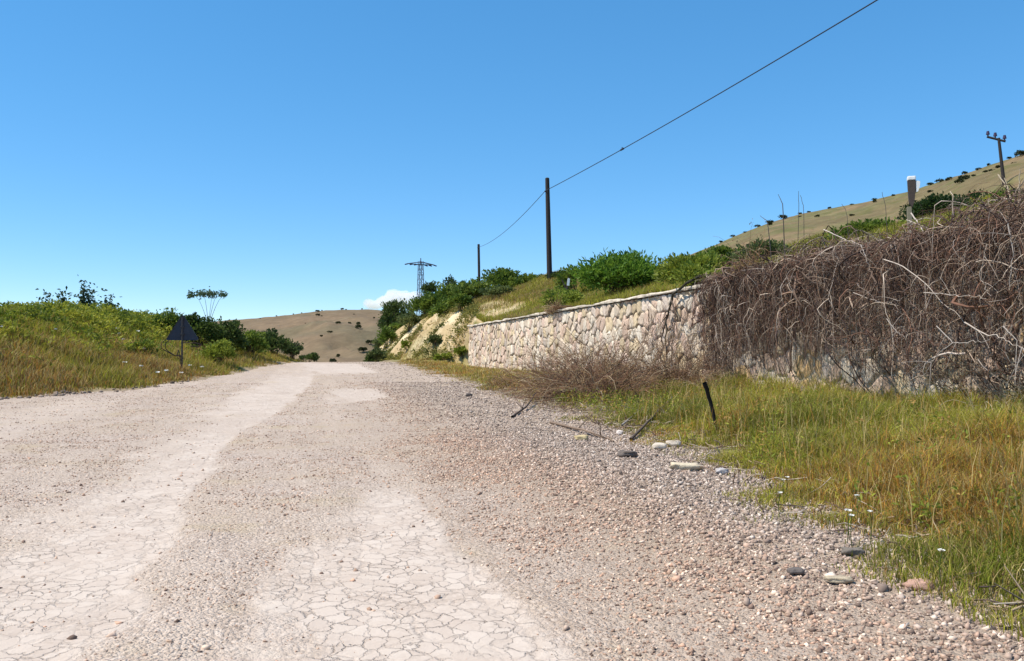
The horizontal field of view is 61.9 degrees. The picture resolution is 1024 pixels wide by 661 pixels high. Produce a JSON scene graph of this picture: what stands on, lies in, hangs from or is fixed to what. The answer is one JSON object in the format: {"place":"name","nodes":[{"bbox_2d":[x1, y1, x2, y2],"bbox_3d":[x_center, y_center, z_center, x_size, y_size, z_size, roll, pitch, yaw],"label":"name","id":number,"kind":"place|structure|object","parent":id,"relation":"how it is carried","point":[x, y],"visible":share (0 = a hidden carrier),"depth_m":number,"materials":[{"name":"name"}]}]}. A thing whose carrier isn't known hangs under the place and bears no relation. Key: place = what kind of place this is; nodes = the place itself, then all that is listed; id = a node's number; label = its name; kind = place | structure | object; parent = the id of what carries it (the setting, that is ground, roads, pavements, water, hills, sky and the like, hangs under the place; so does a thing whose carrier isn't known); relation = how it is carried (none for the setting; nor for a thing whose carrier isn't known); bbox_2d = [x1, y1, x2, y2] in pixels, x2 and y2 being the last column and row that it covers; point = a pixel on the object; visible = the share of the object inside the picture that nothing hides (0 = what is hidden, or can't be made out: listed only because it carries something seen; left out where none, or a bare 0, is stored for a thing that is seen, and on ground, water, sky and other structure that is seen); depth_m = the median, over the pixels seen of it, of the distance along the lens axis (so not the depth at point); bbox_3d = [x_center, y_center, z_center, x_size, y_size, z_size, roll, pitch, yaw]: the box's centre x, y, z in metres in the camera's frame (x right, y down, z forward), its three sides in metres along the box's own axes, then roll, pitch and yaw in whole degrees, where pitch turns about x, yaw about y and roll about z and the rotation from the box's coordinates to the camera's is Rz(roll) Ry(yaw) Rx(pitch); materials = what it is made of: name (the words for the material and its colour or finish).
{"place":"outdoors","nodes":[
{"label":"outdoors","id":0,"kind":"place"},
{"bbox_2d":[0,305,303,397],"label":"bank grass","id":1,"kind":"structure","parent":0,"point":[93,368],"depth_m":31.63,"materials":[{"name":"plant"}]},
{"bbox_2d":[214,309,390,361],"bbox_3d":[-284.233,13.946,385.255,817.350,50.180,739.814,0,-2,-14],"label":"hill","id":2,"kind":"structure","parent":0,"point":[345,339],"depth_m":292.37,"materials":[{"name":"soil"}]},
{"bbox_2d":[0,362,1023,660],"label":"road","id":3,"kind":"structure","parent":0,"point":[472,614],"depth_m":6.26,"materials":[{"name":"gravel"}]},
{"bbox_2d":[511,389,538,417],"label":"fallen branch","id":4,"kind":"object","parent":3,"relation":"on","point":[518,412],"visible":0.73,"depth_m":20.32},
{"bbox_2d":[549,413,613,441],"bbox_3d":[1.305,1.686,15.643,0.401,0.361,3.643,0,-2,-11],"label":"fallen branch","id":5,"kind":"object","parent":3,"relation":"on","point":[571,427],"visible":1,"depth_m":15.70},
{"bbox_2d":[617,450,636,456],"bbox_3d":[1.577,1.691,11.720,0.278,0.099,0.218,0,-2,0],"label":"stone","id":6,"kind":"object","parent":3,"relation":"on","point":[625,453],"visible":1,"depth_m":11.64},
{"bbox_2d":[629,397,671,440],"bbox_3d":[2.810,1.674,17.274,0.442,0.537,5.994,-1,-2,19],"label":"fallen branch","id":7,"kind":"object","parent":3,"relation":"on","point":[635,434],"visible":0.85,"depth_m":15.95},
{"bbox_2d":[666,440,680,446],"bbox_3d":[2.523,1.772,13.339,0.245,0.113,0.174,0,-2,0],"label":"stone","id":8,"kind":"object","parent":3,"relation":"on","point":[672,443],"visible":0.83,"depth_m":13.28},
{"bbox_2d":[669,462,702,470],"bbox_3d":[2.126,1.664,10.391,0.422,0.117,0.204,0,-2,0],"label":"stone","id":9,"kind":"object","parent":3,"relation":"on","point":[685,466],"visible":0.86,"depth_m":10.32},
{"bbox_2d":[786,567,804,573],"bbox_3d":[1.783,1.512,5.369,0.111,0.041,0.092,0,-2,0],"label":"stone","id":10,"kind":"object","parent":3,"relation":"on","point":[795,570],"visible":0.98,"depth_m":5.34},
{"bbox_2d":[824,575,853,583],"bbox_3d":[1.989,1.512,5.184,0.167,0.041,0.096,0,-2,0],"label":"stone","id":11,"kind":"object","parent":3,"relation":"on","point":[840,579],"visible":1,"depth_m":5.15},
{"bbox_2d":[867,510,872,543],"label":"wild flower","id":12,"kind":"object","parent":3,"relation":"on","point":[871,523],"visible":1,"depth_m":6.25,"materials":[{"name":"white plant"}]},
{"bbox_2d":[902,578,933,590],"bbox_3d":[2.401,1.502,5.042,0.173,0.060,0.099,0,-2,0],"label":"stone","id":13,"kind":"object","parent":3,"relation":"on","point":[911,582],"visible":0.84,"depth_m":5.01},
{"bbox_2d":[994,564,1023,606],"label":"fallen branch","id":14,"kind":"object","parent":3,"relation":"on","point":[1019,598],"visible":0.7,"depth_m":4.63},
{"bbox_2d":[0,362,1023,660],"bbox_3d":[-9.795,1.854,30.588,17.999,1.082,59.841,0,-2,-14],"label":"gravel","id":15,"kind":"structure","parent":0,"point":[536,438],"depth_m":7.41,"materials":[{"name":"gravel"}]},
{"bbox_2d":[574,435,587,439],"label":"stone","id":16,"kind":"object","parent":15,"relation":"on","point":[581,437],"visible":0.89,"depth_m":13.97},
{"bbox_2d":[652,442,666,449],"bbox_3d":[2.231,1.748,12.900,0.234,0.107,0.191,0,-2,0],"label":"stone","id":17,"kind":"object","parent":15,"relation":"on","point":[659,445],"visible":0.91,"depth_m":12.82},
{"bbox_2d":[715,468,728,473],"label":"stone","id":18,"kind":"object","parent":15,"relation":"on","point":[721,470],"visible":0.98,"depth_m":10.04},
{"bbox_2d":[841,547,864,555],"bbox_3d":[2.348,1.522,5.890,0.167,0.055,0.108,0,-2,0],"label":"stone","id":19,"kind":"object","parent":15,"relation":"on","point":[856,550],"visible":0.97,"depth_m":5.85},
{"bbox_2d":[0,278,1023,587],"bbox_3d":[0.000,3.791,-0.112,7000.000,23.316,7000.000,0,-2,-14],"label":"ground","id":20,"kind":"structure","parent":0,"point":[446,328],"depth_m":62.72,"materials":[{"name":"soil"}]},
{"bbox_2d":[36,288,53,303],"bbox_3d":[-30.753,-1.313,56.292,1.391,2.964,1.405,0,-2,6],"label":"sapling","id":21,"kind":"object","parent":20,"relation":"on","point":[45,293],"visible":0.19,"depth_m":56.21,"materials":[{"name":"green plant"}]},
{"bbox_2d":[55,286,70,302],"bbox_3d":[-29.739,-1.510,56.492,1.493,2.992,1.418,0,-2,-14],"label":"sapling","id":22,"kind":"object","parent":20,"relation":"on","point":[61,293],"visible":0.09,"depth_m":56.49,"materials":[{"name":"green plant"}]},
{"bbox_2d":[73,280,107,306],"bbox_3d":[-28.345,-1.903,57.426,1.446,3.692,2.405,-1,-2,19],"label":"sapling","id":23,"kind":"object","parent":20,"relation":"on","point":[83,298],"visible":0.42,"depth_m":56.88,"materials":[{"name":"green plant"}]},
{"bbox_2d":[98,293,121,310],"bbox_3d":[-26.127,-1.326,55.381,1.454,2.231,1.463,0,-2,-14],"label":"sapling","id":24,"kind":"object","parent":20,"relation":"on","point":[109,298],"visible":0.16,"depth_m":55.32,"materials":[{"name":"green plant"}]},
{"bbox_2d":[0,298,270,368],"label":"undergrowth","id":25,"kind":"object","parent":20,"relation":"on","point":[79,312],"visible":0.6,"depth_m":38.51,"materials":[{"name":"green plant"}]},
{"bbox_2d":[124,337,162,354],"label":"yellow shrub","id":26,"kind":"object","parent":20,"relation":"on","point":[147,343],"visible":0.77,"depth_m":37.15,"materials":[{"name":"green plant"}]},
{"bbox_2d":[145,307,194,329],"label":"hedge shrub","id":27,"kind":"object","parent":20,"relation":"on","point":[171,317],"visible":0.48,"depth_m":46.26,"materials":[{"name":"green plant"}]},
{"bbox_2d":[166,315,197,367],"bbox_3d":[-13.768,0.760,35.617,1.274,2.808,0.087,0,-2,-7],"label":"traffic sign","id":28,"kind":"object","parent":20,"relation":"on","point":[182,329],"visible":0.98,"depth_m":35.66,"materials":[{"name":"metal"}]},
{"bbox_2d":[161,340,200,366],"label":"dry bramble","id":29,"kind":"object","parent":28,"relation":"hanging from","point":[179,355],"visible":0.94,"depth_m":35.50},
{"bbox_2d":[184,312,226,347],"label":"hedge shrub","id":30,"kind":"object","parent":20,"relation":"on","point":[208,328],"visible":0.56,"depth_m":48.56,"materials":[{"name":"green plant"}]},
{"bbox_2d":[186,286,227,317],"bbox_3d":[-20.978,-1.175,58.747,2.726,3.832,2.501,0,-2,-14],"label":"thin tree","id":31,"kind":"object","parent":20,"relation":"on","point":[208,293],"visible":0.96,"depth_m":58.57,"materials":[{"name":"green plant"}]},
{"bbox_2d":[195,338,236,364],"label":"yellow shrub","id":32,"kind":"object","parent":20,"relation":"on","point":[218,349],"visible":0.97,"depth_m":42.26,"materials":[{"name":"green plant"}]},
{"bbox_2d":[203,316,250,349],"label":"hedge shrub","id":33,"kind":"object","parent":20,"relation":"on","point":[233,333],"visible":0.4,"depth_m":50.95,"materials":[{"name":"green plant"}]},
{"bbox_2d":[233,329,269,357],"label":"hedge shrub","id":34,"kind":"object","parent":20,"relation":"on","point":[257,339],"visible":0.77,"depth_m":53.41,"materials":[{"name":"green plant"}]},
{"bbox_2d":[261,328,294,354],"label":"hedge shrub","id":35,"kind":"object","parent":20,"relation":"on","point":[282,342],"visible":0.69,"depth_m":63.16,"materials":[{"name":"green plant"}]},
{"bbox_2d":[279,338,303,359],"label":"hedge shrub","id":36,"kind":"object","parent":20,"relation":"on","point":[293,350],"visible":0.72,"depth_m":67.80,"materials":[{"name":"green plant"}]},
{"bbox_2d":[298,352,319,361],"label":"hedge shrub","id":37,"kind":"object","parent":20,"relation":"on","point":[314,356],"visible":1,"depth_m":73.70,"materials":[{"name":"green plant"}]},
{"bbox_2d":[363,355,376,361],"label":"bank shrub","id":38,"kind":"object","parent":20,"relation":"on","point":[369,359],"visible":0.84,"depth_m":71.00,"materials":[{"name":"green plant"}]},
{"bbox_2d":[364,346,387,361],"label":"bank shrub","id":39,"kind":"object","parent":20,"relation":"on","point":[377,353],"visible":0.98,"depth_m":71.06,"materials":[{"name":"green plant"}]},
{"bbox_2d":[371,336,382,347],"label":"leafy shrub","id":40,"kind":"object","parent":20,"relation":"on","point":[375,342],"visible":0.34,"depth_m":111.45,"materials":[{"name":"green plant"}]},
{"bbox_2d":[376,325,397,349],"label":"bank shrub","id":41,"kind":"object","parent":20,"relation":"on","point":[386,333],"visible":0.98,"depth_m":89.72,"materials":[{"name":"green plant"}]},
{"bbox_2d":[376,298,410,331],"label":"dark tree","id":42,"kind":"object","parent":20,"relation":"on","point":[391,308],"visible":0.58,"depth_m":116.82,"materials":[{"name":"green plant"}]},
{"bbox_2d":[388,322,404,328],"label":"leafy shrub","id":43,"kind":"object","parent":20,"relation":"on","point":[395,325],"visible":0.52,"depth_m":95.41,"materials":[{"name":"green plant"}]},
{"bbox_2d":[400,339,412,350],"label":"bank shrub","id":44,"kind":"object","parent":20,"relation":"on","point":[405,343],"visible":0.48,"depth_m":71.53,"materials":[{"name":"green plant"}]},
{"bbox_2d":[396,298,416,315],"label":"thin tree","id":45,"kind":"object","parent":20,"relation":"on","point":[404,309],"visible":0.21,"depth_m":112.15,"materials":[{"name":"green plant"}]},
{"bbox_2d":[396,311,420,331],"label":"bank shrub","id":46,"kind":"object","parent":20,"relation":"on","point":[409,317],"visible":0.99,"depth_m":82.94,"materials":[{"name":"green plant"}]},
{"bbox_2d":[406,289,433,314],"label":"bank shrub","id":47,"kind":"object","parent":20,"relation":"on","point":[415,302],"visible":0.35,"depth_m":84.68,"materials":[{"name":"green plant"}]},
{"bbox_2d":[404,258,436,315],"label":"lattice pylon","id":48,"kind":"object","parent":20,"relation":"on","point":[421,272],"visible":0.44,"depth_m":201.17,"materials":[{"name":"metal"}]},
{"bbox_2d":[374,300,482,363],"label":"bank weeds","id":49,"kind":"object","parent":20,"relation":"on","point":[471,309],"visible":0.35,"depth_m":67.36,"materials":[{"name":"green plant"}]},
{"bbox_2d":[419,280,439,315],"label":"dark tree","id":50,"kind":"object","parent":20,"relation":"on","point":[431,287],"visible":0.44,"depth_m":105.06,"materials":[{"name":"green plant"}]},
{"bbox_2d":[418,291,447,312],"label":"leafy shrub","id":51,"kind":"object","parent":20,"relation":"on","point":[432,299],"visible":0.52,"depth_m":83.75,"materials":[{"name":"green plant"}]},
{"bbox_2d":[426,333,442,345],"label":"bank shrub","id":52,"kind":"object","parent":20,"relation":"on","point":[436,338],"visible":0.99,"depth_m":65.64,"materials":[{"name":"green plant"}]},
{"bbox_2d":[428,296,453,317],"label":"bank shrub","id":53,"kind":"object","parent":20,"relation":"on","point":[441,308],"visible":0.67,"depth_m":72.19,"materials":[{"name":"green plant"}]},
{"bbox_2d":[432,352,452,359],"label":"bank shrub","id":54,"kind":"object","parent":20,"relation":"on","point":[437,356],"visible":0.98,"depth_m":62.52,"materials":[{"name":"green plant"}]},
{"bbox_2d":[434,282,454,296],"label":"leafy shrub","id":55,"kind":"object","parent":20,"relation":"on","point":[445,290],"visible":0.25,"depth_m":90.84,"materials":[{"name":"green plant"}]},
{"bbox_2d":[438,274,457,287],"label":"dark tree","id":56,"kind":"object","parent":20,"relation":"on","point":[450,280],"visible":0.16,"depth_m":99.56,"materials":[{"name":"green plant"}]},
{"bbox_2d":[447,291,472,312],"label":"bank shrub","id":57,"kind":"object","parent":20,"relation":"on","point":[462,299],"visible":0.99,"depth_m":67.19,"materials":[{"name":"green plant"}]},
{"bbox_2d":[453,345,466,358],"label":"bank shrub","id":58,"kind":"object","parent":20,"relation":"on","point":[459,350],"visible":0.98,"depth_m":61.71,"materials":[{"name":"green plant"}]},
{"bbox_2d":[449,278,479,292],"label":"leafy shrub","id":59,"kind":"object","parent":20,"relation":"on","point":[464,281],"visible":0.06,"depth_m":85.43,"materials":[{"name":"green plant"}]},
{"bbox_2d":[450,280,493,299],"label":"leafy shrub","id":60,"kind":"object","parent":20,"relation":"on","point":[465,288],"visible":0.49,"depth_m":73.17,"materials":[{"name":"green plant"}]},
{"bbox_2d":[477,244,479,280],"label":"utility pole","id":61,"kind":"object","parent":20,"relation":"on","point":[478,248],"visible":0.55,"depth_m":132.98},
{"bbox_2d":[478,284,516,295],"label":"bank shrub","id":62,"kind":"object","parent":20,"relation":"on","point":[498,289],"visible":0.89,"depth_m":67.85,"materials":[{"name":"green plant"}]},
{"bbox_2d":[476,266,525,287],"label":"leafy shrub","id":63,"kind":"object","parent":20,"relation":"on","point":[500,273],"visible":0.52,"depth_m":75.23,"materials":[{"name":"green plant"}]},
{"bbox_2d":[491,277,523,286],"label":"bank shrub","id":64,"kind":"object","parent":20,"relation":"on","point":[510,282],"visible":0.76,"depth_m":73.71,"materials":[{"name":"green plant"}]},
{"bbox_2d":[479,365,539,388],"bbox_3d":[0.368,1.660,29.908,2.384,0.954,4.099,1,-2,-31],"label":"dead brush","id":65,"kind":"object","parent":20,"relation":"on","point":[508,380],"visible":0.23,"depth_m":29.99,"materials":[{"name":"brown plant"}]},
{"bbox_2d":[520,272,541,282],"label":"leafy shrub","id":66,"kind":"object","parent":20,"relation":"on","point":[526,277],"visible":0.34,"depth_m":74.09,"materials":[{"name":"green plant"}]},
{"bbox_2d":[544,177,551,279],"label":"utility pole","id":67,"kind":"object","parent":20,"relation":"on","point":[548,240],"visible":0.91,"depth_m":68.92,"materials":[{"name":"wood"}]},
{"bbox_2d":[480,192,543,246],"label":"power cable","id":68,"kind":"object","parent":67,"relation":"attached to","point":[517,220],"visible":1,"depth_m":83.84,"materials":[{"name":"rubber"}]},
{"bbox_2d":[545,0,877,190],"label":"power cable","id":69,"kind":"object","parent":67,"relation":"attached to","point":[622,148],"visible":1,"depth_m":40.45,"materials":[{"name":"rubber"}]},
{"bbox_2d":[535,291,573,314],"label":"dry stalks","id":70,"kind":"object","parent":20,"relation":"on","point":[553,307],"visible":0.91,"depth_m":40.30,"materials":[{"name":"brown plant"}]},
{"bbox_2d":[538,289,583,307],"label":"shrub","id":71,"kind":"object","parent":20,"relation":"on","point":[552,293],"visible":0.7,"depth_m":42.60,"materials":[{"name":"green plant"}]},
{"bbox_2d":[561,277,569,289],"bbox_3d":[3.102,-2.116,49.325,0.501,1.961,0.172,0,-2,0],"label":"marker post","id":72,"kind":"object","parent":20,"relation":"on","point":[568,280],"visible":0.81,"depth_m":49.29,"materials":[{"name":"plastic"}]},
{"bbox_2d":[554,288,584,303],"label":"shrub","id":73,"kind":"object","parent":20,"relation":"on","point":[562,290],"visible":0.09,"depth_m":46.62,"materials":[{"name":"green plant"}]},
{"bbox_2d":[553,264,595,292],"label":"broadleaf bush","id":74,"kind":"object","parent":20,"relation":"on","point":[563,275],"visible":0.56,"depth_m":54.50,"materials":[{"name":"green plant"}]},
{"bbox_2d":[467,293,705,406],"bbox_3d":[2.069,0.504,24.657,6.563,3.194,9.961,0,-2,-14],"label":"dead brush","id":75,"kind":"object","parent":20,"relation":"on","point":[577,378],"visible":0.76,"depth_m":23.64,"materials":[{"name":"brown plant"}]},
{"bbox_2d":[568,246,667,295],"bbox_3d":[5.187,-2.571,39.690,5.660,2.821,4.555,1,-2,-40],"label":"broadleaf bush","id":76,"kind":"object","parent":20,"relation":"on","point":[622,270],"visible":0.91,"depth_m":38.45,"materials":[{"name":"green plant"}]},
{"bbox_2d":[550,310,737,389],"bbox_3d":[3.364,0.633,25.873,4.484,2.718,8.669,0,-2,-14],"label":"dead brush","id":77,"kind":"object","parent":20,"relation":"on","point":[670,372],"visible":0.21,"depth_m":24.94,"materials":[{"name":"brown plant"}]},
{"bbox_2d":[652,251,727,284],"bbox_3d":[6.848,-2.238,32.746,2.649,1.636,3.356,2,-2,-42],"label":"broadleaf bush","id":78,"kind":"object","parent":20,"relation":"on","point":[666,267],"visible":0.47,"depth_m":32.27,"materials":[{"name":"green plant"}]},
{"bbox_2d":[667,260,721,290],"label":"shrub","id":79,"kind":"object","parent":20,"relation":"on","point":[687,271],"visible":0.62,"depth_m":26.97,"materials":[{"name":"green plant"}]},
{"bbox_2d":[379,197,1021,358],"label":"terrace grass","id":80,"kind":"structure","parent":20,"relation":"on","point":[532,291],"depth_m":47.28,"materials":[{"name":"plant"}]},
{"bbox_2d":[661,351,755,393],"bbox_3d":[4.980,1.230,23.243,2.572,1.369,3.814,0,-2,-14],"label":"dead brush","id":81,"kind":"object","parent":20,"relation":"on","point":[698,380],"visible":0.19,"depth_m":23.12,"materials":[{"name":"brown plant"}]},
{"bbox_2d":[395,331,1023,641],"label":"verge grass","id":82,"kind":"structure","parent":20,"relation":"on","point":[977,558],"depth_m":8.97,"materials":[{"name":"plant"}]},
{"bbox_2d":[702,382,716,432],"bbox_3d":[3.329,1.299,14.384,0.356,0.872,0.110,1,-2,-37],"label":"leaning wooden post","id":83,"kind":"object","parent":20,"relation":"on","point":[706,388],"visible":0.88,"depth_m":14.40,"materials":[{"name":"brown wood"}]},
{"bbox_2d":[694,244,746,266],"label":"shrub","id":84,"kind":"object","parent":20,"relation":"on","point":[722,249],"visible":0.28,"depth_m":33.62,"materials":[{"name":"green plant"}]},
{"bbox_2d":[467,230,1023,405],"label":"retaining wall","id":85,"kind":"structure","parent":20,"relation":"on","point":[487,340],"depth_m":26.64,"materials":[{"name":"stone"}]},
{"bbox_2d":[645,274,715,377],"bbox_3d":[5.389,0.068,27.205,0.573,3.582,5.330,0,-2,-14],"label":"creeper stem","id":86,"kind":"object","parent":85,"relation":"attached to","point":[672,304],"visible":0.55,"depth_m":27.35,"materials":[{"name":"plant"}]},
{"bbox_2d":[688,168,1023,403],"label":"dry creeper","id":87,"kind":"object","parent":85,"relation":"on","point":[796,277],"visible":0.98,"depth_m":16.84,"materials":[{"name":"brown plant"}]},
{"bbox_2d":[965,192,990,223],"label":"yellow weed","id":88,"kind":"object","parent":87,"relation":"on","point":[989,196],"visible":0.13,"depth_m":16.94,"materials":[{"name":"green plant"}]},
{"bbox_2d":[715,218,779,273],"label":"dry stalks","id":89,"kind":"object","parent":20,"relation":"on","point":[754,259],"visible":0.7,"depth_m":22.59,"materials":[{"name":"brown plant"}]},
{"bbox_2d":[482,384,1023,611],"bbox_3d":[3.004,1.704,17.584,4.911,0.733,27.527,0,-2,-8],"label":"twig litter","id":90,"kind":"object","parent":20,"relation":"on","point":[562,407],"visible":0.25,"depth_m":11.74,"materials":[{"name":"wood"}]},
{"bbox_2d":[723,237,795,263],"bbox_3d":[9.208,-2.725,31.253,2.550,1.398,3.086,0,-2,-12],"label":"shrub","id":91,"kind":"object","parent":20,"relation":"on","point":[775,246],"visible":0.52,"depth_m":30.66,"materials":[{"name":"green plant"}]},
{"bbox_2d":[778,195,784,254],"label":"dry stalk","id":92,"kind":"object","parent":20,"relation":"on","point":[783,226],"visible":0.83,"depth_m":24.08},
{"bbox_2d":[560,370,1023,560],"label":"seed grass","id":93,"kind":"structure","parent":20,"relation":"on","point":[864,438],"depth_m":10.91,"materials":[{"name":"plant"}]},
{"bbox_2d":[818,216,906,242],"bbox_3d":[11.399,-3.146,27.820,2.546,1.082,2.923,0,-2,-1],"label":"shrub","id":94,"kind":"object","parent":20,"relation":"on","point":[865,224],"visible":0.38,"depth_m":27.15,"materials":[{"name":"green plant"}]},
{"bbox_2d":[907,176,919,231],"bbox_3d":[8.612,-2.305,18.293,0.264,2.006,0.180,-1,-2,20],"label":"fence post","id":95,"kind":"object","parent":20,"relation":"on","point":[913,184],"visible":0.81,"depth_m":18.26,"materials":[{"name":"grey wood"}]},
{"bbox_2d":[895,190,972,221],"bbox_3d":[13.542,-3.727,27.237,2.196,1.221,2.538,0,-2,8],"label":"dense shrub","id":96,"kind":"object","parent":20,"relation":"on","point":[928,201],"visible":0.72,"depth_m":26.66,"materials":[{"name":"green plant"}]},
{"bbox_2d":[938,548,944,576],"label":"wild flower","id":97,"kind":"object","parent":20,"relation":"on","point":[940,549],"visible":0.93,"depth_m":5.00,"materials":[{"name":"white plant"}]},
{"bbox_2d":[951,188,990,206],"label":"dense shrub","id":98,"kind":"object","parent":20,"relation":"on","point":[972,195],"visible":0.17,"depth_m":28.44,"materials":[{"name":"green plant"}]},
{"bbox_2d":[933,380,1022,412],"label":"dead brush","id":99,"kind":"object","parent":20,"relation":"on","point":[980,399],"visible":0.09,"depth_m":13.30,"materials":[{"name":"brown plant"}]},
{"bbox_2d":[984,186,1023,203],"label":"dense shrub","id":100,"kind":"object","parent":20,"relation":"on","point":[1000,192],"visible":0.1,"depth_m":25.55,"materials":[{"name":"green plant"}]},
{"bbox_2d":[0,0,1023,321],"label":"sky","id":101,"kind":"structure","parent":0,"point":[281,157],"materials":[{"name":"blue"}]},
{"bbox_2d":[690,154,1023,255],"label":"brown hill","id":102,"kind":"structure","parent":0,"point":[810,223],"depth_m":174.10,"materials":[{"name":"soil"}]},
{"bbox_2d":[986,131,1006,184],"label":"utility pole","id":103,"kind":"object","parent":102,"relation":"on","point":[999,140],"visible":0.97,"depth_m":128.95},
{"bbox_2d":[1014,150,1023,156],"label":"hill shrub","id":104,"kind":"object","parent":102,"relation":"on","point":[1018,152],"visible":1,"depth_m":169.94,"materials":[{"name":"green plant"}]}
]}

